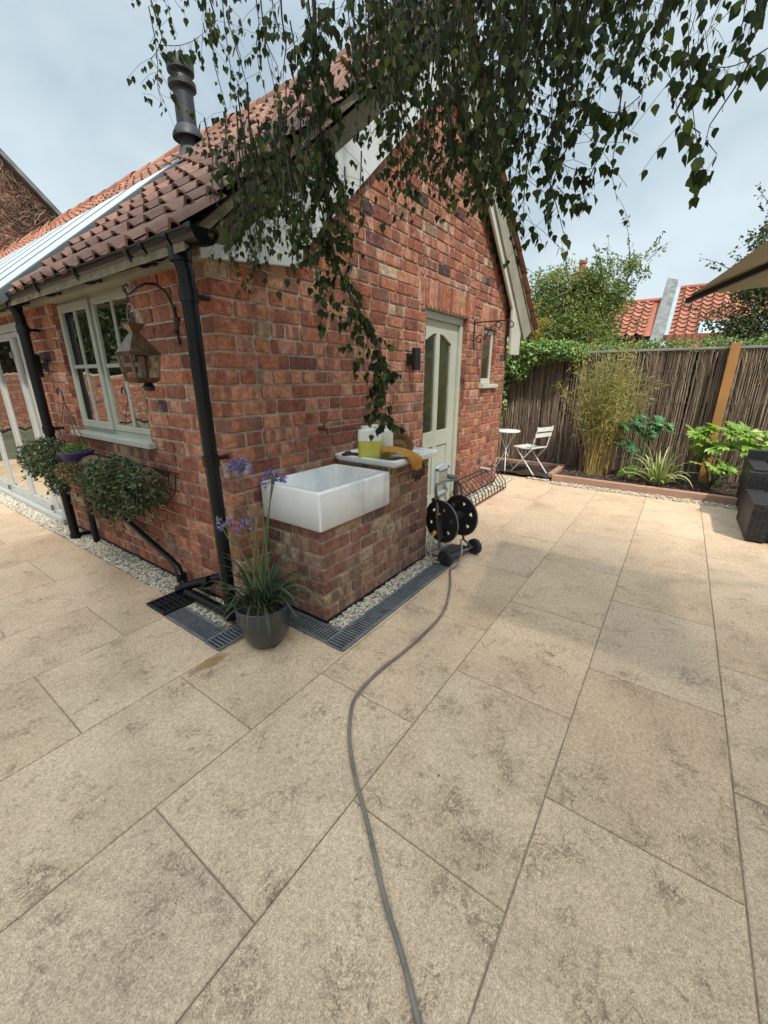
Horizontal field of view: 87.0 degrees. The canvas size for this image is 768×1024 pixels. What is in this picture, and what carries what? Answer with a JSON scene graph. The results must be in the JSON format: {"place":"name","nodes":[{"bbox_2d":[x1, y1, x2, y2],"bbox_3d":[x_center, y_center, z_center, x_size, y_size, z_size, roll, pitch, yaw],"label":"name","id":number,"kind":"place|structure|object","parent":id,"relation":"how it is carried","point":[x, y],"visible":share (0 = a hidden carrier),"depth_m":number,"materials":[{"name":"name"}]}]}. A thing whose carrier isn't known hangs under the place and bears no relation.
{"place":"outdoors","nodes":[
{"label":"outdoors","id":0,"kind":"place"},
{"bbox_2d":[0,471,767,1023],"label":"patio","id":1,"kind":"structure","parent":0,"point":[142,919],"depth_m":1.55,"materials":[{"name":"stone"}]},
{"bbox_2d":[146,591,193,615],"bbox_3d":[-1.478,0.629,2.845,0.236,0.021,0.262,13,22,33],"label":"drain gully","id":2,"kind":"object","parent":1,"relation":"on","point":[167,604],"visible":0.7,"depth_m":2.82,"materials":[{"name":"black metal"}]},
{"bbox_2d":[165,607,225,641],"bbox_3d":[-1.219,0.715,2.601,0.466,0.011,0.144,13,22,33],"label":"channel drain","id":3,"kind":"object","parent":1,"relation":"on","point":[187,620],"visible":1,"depth_m":2.59,"materials":[{"name":"grey metal"}]},
{"bbox_2d":[205,624,242,650],"bbox_3d":[-0.892,0.736,2.537,0.144,0.011,0.421,13,22,33],"label":"channel drain","id":4,"kind":"object","parent":1,"relation":"on","point":[222,640],"visible":0.48,"depth_m":2.44,"materials":[{"name":"grey metal"}]},
{"bbox_2d":[234,589,290,648],"bbox_3d":[-0.708,0.650,2.399,0.319,0.266,0.319,13,22,33],"label":"plant pot","id":5,"kind":"object","parent":1,"relation":"on","point":[255,637],"visible":0.68,"depth_m":2.29,"materials":[{"name":"grey ceramic"}]},
{"bbox_2d":[192,457,325,649],"bbox_3d":[-0.753,0.181,2.212,0.853,0.947,0.793,13,22,33],"label":"agapanthus","id":6,"kind":"object","parent":5,"relation":"in","point":[268,582],"visible":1,"depth_m":2.25,"materials":[{"name":"green plant"}]},
{"bbox_2d":[0,0,538,620],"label":"brick outbuilding","id":7,"kind":"structure","parent":1,"relation":"on","point":[260,378],"depth_m":3.02,"materials":[{"name":"brick"}]},
{"bbox_2d":[35,354,49,376],"bbox_3d":[-3.043,-1.290,3.570,0.079,0.189,0.123,13,22,33],"label":"wall light","id":8,"kind":"object","parent":7,"relation":"attached to","point":[43,365],"visible":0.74,"depth_m":3.57,"materials":[{"name":"black metal"}]},
{"bbox_2d":[56,387,94,465],"bbox_3d":[-2.476,-0.667,3.195,0.249,0.612,0.252,13,22,33],"label":"hanging pot","id":9,"kind":"object","parent":7,"relation":"hanging from","point":[76,453],"visible":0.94,"depth_m":3.19,"materials":[{"name":"purple plastic"}]},
{"bbox_2d":[14,436,178,538],"bbox_3d":[-2.388,-0.197,3.223,2.320,0.739,0.445,13,22,33],"label":"trough planter","id":10,"kind":"object","parent":7,"relation":"attached to","point":[118,483],"visible":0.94,"depth_m":2.85,"materials":[{"name":"green metal"}]},
{"bbox_2d":[56,286,151,439],"bbox_3d":[-2.128,-1.107,3.098,1.278,1.022,0.068,13,22,33],"label":"window","id":11,"kind":"structure","parent":7,"relation":"in","point":[92,331],"depth_m":3.08,"materials":[{"name":"green paint"}]},
{"bbox_2d":[121,282,180,344],"bbox_3d":[-1.265,-1.088,2.212,0.044,0.306,0.275,13,22,33],"label":"lantern bracket","id":12,"kind":"object","parent":7,"relation":"attached to","point":[176,319],"visible":1,"depth_m":2.26,"materials":[{"name":"black metal"}]},
{"bbox_2d":[114,303,160,390],"bbox_3d":[-1.332,-0.881,2.182,0.167,0.444,0.167,13,22,33],"label":"copper lantern","id":13,"kind":"object","parent":12,"relation":"hanging from","point":[135,342],"visible":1,"depth_m":2.15,"materials":[{"name":"brown metal"}]},
{"bbox_2d":[318,421,366,436],"bbox_3d":[-0.281,-0.620,3.088,0.122,0.184,0.554,13,22,33],"label":"garden tap","id":14,"kind":"object","parent":7,"relation":"attached to","point":[323,428],"visible":0.8,"depth_m":2.96,"materials":[{"name":"orange metal"}]},
{"bbox_2d":[406,348,420,369],"bbox_3d":[0.271,-1.376,3.647,0.123,0.189,0.080,13,22,33],"label":"wall light","id":15,"kind":"object","parent":7,"relation":"attached to","point":[413,359],"visible":1,"depth_m":3.61,"materials":[{"name":"black metal"}]},
{"bbox_2d":[422,318,457,506],"bbox_3d":[0.603,-1.014,4.515,0.110,2.025,0.789,13,22,33],"label":"door","id":16,"kind":"structure","parent":7,"relation":"in","point":[441,337],"depth_m":4.50,"materials":[{"name":"beige paint"}]},
{"bbox_2d":[480,330,492,383],"bbox_3d":[1.283,-1.975,5.176,0.044,0.639,0.378,13,22,33],"label":"window","id":17,"kind":"structure","parent":7,"relation":"in","point":[487,342],"depth_m":5.21,"materials":[{"name":"beige paint"}]},
{"bbox_2d":[473,319,513,347],"bbox_3d":[1.228,-2.016,4.544,0.468,0.300,0.027,13,22,33],"label":"hanging basket bracket","id":18,"kind":"object","parent":7,"relation":"attached to","point":[496,321],"visible":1,"depth_m":4.57,"materials":[{"name":"black metal"}]},
{"bbox_2d":[289,609,339,642],"bbox_3d":[-0.548,0.706,2.628,0.593,0.011,0.144,13,22,33],"label":"channel drain","id":19,"kind":"object","parent":1,"relation":"on","point":[317,629],"visible":0.61,"depth_m":2.56,"materials":[{"name":"grey metal"}]},
{"bbox_2d":[268,458,428,623],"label":"brick plinth","id":20,"kind":"structure","parent":1,"relation":"on","point":[357,560],"depth_m":2.73,"materials":[{"name":"red brick"}]},
{"bbox_2d":[261,464,388,532],"bbox_3d":[-0.371,-0.123,2.725,0.516,0.242,0.711,13,22,33],"label":"butler sink","id":21,"kind":"object","parent":20,"relation":"on","point":[323,498],"visible":0.98,"depth_m":2.54,"materials":[{"name":"white ceramic"}]},
{"bbox_2d":[335,447,436,467],"bbox_3d":[0.025,-0.446,3.158,0.569,0.056,0.628,13,22,33],"label":"ceramic drainer","id":22,"kind":"object","parent":20,"relation":"on","point":[395,461],"visible":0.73,"depth_m":2.96,"materials":[{"name":"white ceramic"}]},
{"bbox_2d":[342,451,357,455],"bbox_3d":[-0.239,-0.434,3.031,0.127,0.041,0.119,7,20,21],"label":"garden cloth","id":23,"kind":"object","parent":22,"relation":"on","point":[347,453],"visible":0.81,"depth_m":2.99,"materials":[{"name":"brown fabric"}]},
{"bbox_2d":[358,424,381,458],"bbox_3d":[-0.104,-0.516,2.941,0.172,0.239,0.117,-1,18,-3],"label":"plastic jug","id":24,"kind":"object","parent":22,"relation":"on","point":[367,447],"visible":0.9,"depth_m":2.89,"materials":[{"name":"yellow plastic"}]},
{"bbox_2d":[382,425,392,455],"bbox_3d":[0.001,-0.536,3.029,0.134,0.222,0.094,-1,18,-3],"label":"plastic jug","id":25,"kind":"object","parent":22,"relation":"on","point":[387,437],"visible":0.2,"depth_m":2.98,"materials":[{"name":"white plastic"}]},
{"bbox_2d":[381,446,424,481],"bbox_3d":[0.142,-0.349,2.943,0.316,0.258,0.183,2,18,5],"label":"gardening glove","id":26,"kind":"object","parent":22,"relation":"hanging from","point":[417,463],"visible":1,"depth_m":2.90,"materials":[{"name":"yellow fabric"}]},
{"bbox_2d":[393,432,413,453],"bbox_3d":[0.094,-0.520,3.139,0.274,0.206,0.140,-3,18,-8],"label":"sun hat","id":27,"kind":"object","parent":22,"relation":"on","point":[403,440],"visible":0.29,"depth_m":3.09,"materials":[{"name":"brown wicker"}]},
{"bbox_2d":[0,475,736,629],"bbox_3d":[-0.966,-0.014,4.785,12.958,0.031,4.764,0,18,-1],"label":"gravel","id":28,"kind":"structure","parent":1,"relation":"on","point":[59,528],"depth_m":3.48,"materials":[{"name":"grey gravel"}]},
{"bbox_2d":[325,544,469,651],"bbox_3d":[0.240,0.555,3.087,0.144,0.011,1.854,13,22,33],"label":"channel drain","id":29,"kind":"object","parent":1,"relation":"on","point":[350,634],"visible":0.84,"depth_m":2.77,"materials":[{"name":"grey plastic"}]},
{"bbox_2d":[348,534,462,1023],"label":"garden hose","id":30,"kind":"object","parent":1,"relation":"on","point":[409,984],"visible":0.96,"depth_m":1.39,"materials":[{"name":"grey rubber"}]},
{"bbox_2d":[447,474,457,505],"bbox_3d":[0.812,-0.238,4.823,0.143,0.436,0.064,0,18,0],"label":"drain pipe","id":31,"kind":"object","parent":1,"relation":"on","point":[455,486],"visible":0.72,"depth_m":4.78,"materials":[{"name":"plastic"}]},
{"bbox_2d":[426,478,481,566],"bbox_3d":[0.576,0.066,3.505,0.462,0.683,0.380,-15,23,-38],"label":"hose reel","id":32,"kind":"object","parent":1,"relation":"on","point":[452,520],"visible":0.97,"depth_m":3.48,"materials":[{"name":"black plastic"}]},
{"bbox_2d":[459,465,505,505],"bbox_3d":[1.315,-0.364,5.351,0.239,0.314,1.168,13,22,33],"label":"rack","id":33,"kind":"object","parent":1,"relation":"on","point":[465,477],"visible":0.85,"depth_m":5.33,"materials":[{"name":"black metal"}]},
{"bbox_2d":[496,429,519,473],"bbox_3d":[2.039,-1.016,6.776,0.404,0.700,0.404,13,22,33],"label":"bistro table","id":34,"kind":"object","parent":1,"relation":"on","point":[506,431],"visible":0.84,"depth_m":6.72,"materials":[{"name":"white paint"}]},
{"bbox_2d":[497,457,559,466],"bbox_3d":[2.339,-0.923,7.444,1.744,0.100,0.094,13,22,33],"label":"timber sleeper","id":35,"kind":"object","parent":1,"relation":"on","point":[536,463],"visible":0.26,"depth_m":7.19,"materials":[{"name":"brown wood"}]},
{"bbox_2d":[508,426,553,476],"bbox_3d":[2.388,-0.999,6.562,0.400,0.808,0.513,-12,22,-33],"label":"bistro chair","id":36,"kind":"object","parent":1,"relation":"on","point":[533,446],"visible":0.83,"depth_m":6.47,"materials":[{"name":"white paint"}]},
{"bbox_2d":[551,474,736,505],"bbox_3d":[3.778,-0.264,5.439,2.912,0.100,0.094,13,22,34],"label":"timber sleeper","id":37,"kind":"object","parent":1,"relation":"on","point":[697,496],"visible":0.87,"depth_m":5.51,"materials":[{"name":"brown wood"}]},
{"bbox_2d":[685,240,767,303],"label":"parasol","id":38,"kind":"object","parent":1,"relation":"on","point":[750,271],"visible":1,"depth_m":1.88,"materials":[{"name":"beige fabric"}]},
{"bbox_2d":[736,449,767,509],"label":"rattan armchair","id":39,"kind":"object","parent":1,"relation":"on","point":[756,460],"visible":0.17,"depth_m":4.80,"materials":[{"name":"black wicker"}]},
{"bbox_2d":[736,470,767,542],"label":"rattan armchair","id":40,"kind":"object","parent":1,"relation":"on","point":[752,516],"visible":1,"depth_m":4.01,"materials":[{"name":"black wicker"}]},
{"bbox_2d":[0,0,767,340],"label":"sky","id":41,"kind":"structure","parent":0,"point":[71,120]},
{"bbox_2d":[496,457,738,496],"bbox_3d":[4.312,-0.402,5.862,7.333,0.036,1.389,13,22,33],"label":"soil bed","id":42,"kind":"object","parent":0,"point":[520,468],"visible":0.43,"depth_m":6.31,"materials":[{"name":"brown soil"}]},
{"bbox_2d":[498,433,574,464],"bbox_3d":[2.497,-1.154,7.258,1.721,0.547,0.646,13,22,33],"label":"dry shrub","id":43,"kind":"object","parent":42,"relation":"on","point":[541,453],"visible":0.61,"depth_m":7.13,"materials":[{"name":"plant"}]},
{"bbox_2d":[548,464,565,479],"bbox_3d":[2.845,-0.665,6.652,0.083,0.100,0.861,13,22,33],"label":"timber sleeper","id":44,"kind":"object","parent":42,"relation":"on","point":[558,469],"visible":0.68,"depth_m":6.57,"materials":[{"name":"brown wood"}]},
{"bbox_2d":[550,326,664,475],"bbox_3d":[3.336,-1.633,6.144,1.599,2.196,1.009,13,22,33],"label":"bamboo","id":45,"kind":"object","parent":42,"relation":"on","point":[602,423],"visible":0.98,"depth_m":6.12,"materials":[{"name":"plant"}]},
{"bbox_2d":[497,330,767,482],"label":"brushwood fence","id":46,"kind":"object","parent":42,"relation":"on","point":[688,393],"visible":0.46,"depth_m":6.24,"materials":[{"name":"brown wood"}]},
{"bbox_2d":[500,337,591,423],"bbox_3d":[2.424,-2.021,7.262,2.154,2.034,0.470,13,22,33],"label":"ivy","id":47,"kind":"object","parent":46,"relation":"attached to","point":[526,361],"visible":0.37,"depth_m":6.83,"materials":[{"name":"green plant"}]},
{"bbox_2d":[579,333,767,354],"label":"hedge","id":48,"kind":"object","parent":46,"relation":"on","point":[656,345],"visible":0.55,"depth_m":5.98,"materials":[{"name":"green plant"}]},
{"bbox_2d":[613,413,675,478],"bbox_3d":[3.827,-0.965,6.014,0.801,0.990,0.526,13,22,33],"label":"fatsia","id":49,"kind":"object","parent":42,"relation":"on","point":[639,425],"visible":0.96,"depth_m":5.95,"materials":[{"name":"green plant"}]},
{"bbox_2d":[623,446,695,487],"bbox_3d":[3.881,-0.652,5.700,1.016,0.622,1.152,13,22,33],"label":"phormium","id":50,"kind":"object","parent":42,"relation":"on","point":[657,476],"visible":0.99,"depth_m":5.68,"materials":[{"name":"green plant"}]},
{"bbox_2d":[697,342,741,481],"bbox_3d":[4.784,-1.373,5.789,0.111,1.944,0.094,13,22,33],"label":"timber post","id":51,"kind":"object","parent":42,"relation":"on","point":[727,379],"visible":0.7,"depth_m":5.66,"materials":[{"name":"orange wood"}]},
{"bbox_2d":[684,421,767,488],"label":"fatsia","id":52,"kind":"object","parent":42,"relation":"on","point":[698,436],"visible":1,"depth_m":5.32,"materials":[{"name":"green plant"}]},
{"bbox_2d":[617,467,636,480],"bbox_3d":[3.625,-0.545,6.007,0.292,0.202,0.294,13,22,33],"label":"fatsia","id":53,"kind":"object","parent":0,"point":[623,470],"visible":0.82,"depth_m":6.02,"materials":[{"name":"green plant"}]},
{"label":"ground","id":54,"kind":"structure","parent":0,"visible":0},
{"bbox_2d":[0,148,61,249],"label":"creeper clad house","id":55,"kind":"structure","parent":54,"relation":"on","point":[19,175],"depth_m":11.65,"materials":[{"name":"red brick"}]},
{"bbox_2d":[0,159,55,250],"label":"bare creeper","id":56,"kind":"object","parent":55,"relation":"attached to","point":[32,216],"visible":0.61,"depth_m":11.66,"materials":[{"name":"brown plant"}]},
{"bbox_2d":[126,0,767,440],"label":"birch tree","id":57,"kind":"object","parent":54,"relation":"on","point":[510,42],"visible":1,"depth_m":1.54,"materials":[{"name":"green plant"}]},
{"bbox_2d":[507,297,550,343],"bbox_3d":[2.597,-2.654,8.072,1.090,3.106,0.791,1,18,3],"label":"golden shrub","id":58,"kind":"object","parent":54,"relation":"on","point":[536,332],"visible":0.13,"depth_m":7.63,"materials":[{"name":"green plant"}]},
{"bbox_2d":[507,215,670,354],"bbox_3d":[3.862,-3.501,8.413,2.877,4.502,2.397,13,22,33],"label":"tree","id":59,"kind":"object","parent":54,"relation":"on","point":[575,316],"visible":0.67,"depth_m":7.80,"materials":[{"name":"green plant"}]},
{"bbox_2d":[602,278,767,353],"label":"neighbour house","id":60,"kind":"structure","parent":54,"relation":"on","point":[666,316],"depth_m":16.15,"materials":[{"name":"ceramic"}]},
{"bbox_2d":[570,260,586,302],"bbox_3d":[8.448,-7.684,18.124,0.756,6.267,0.800,13,22,33],"label":"chimney stack","id":61,"kind":"object","parent":60,"relation":"attached to","point":[581,262],"visible":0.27,"depth_m":17.10,"materials":[{"name":"brick"}]},
{"bbox_2d":[682,182,767,351],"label":"garden tree","id":62,"kind":"object","parent":54,"relation":"on","point":[743,327],"visible":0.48,"depth_m":6.33,"materials":[{"name":"green plant"}]}
]}

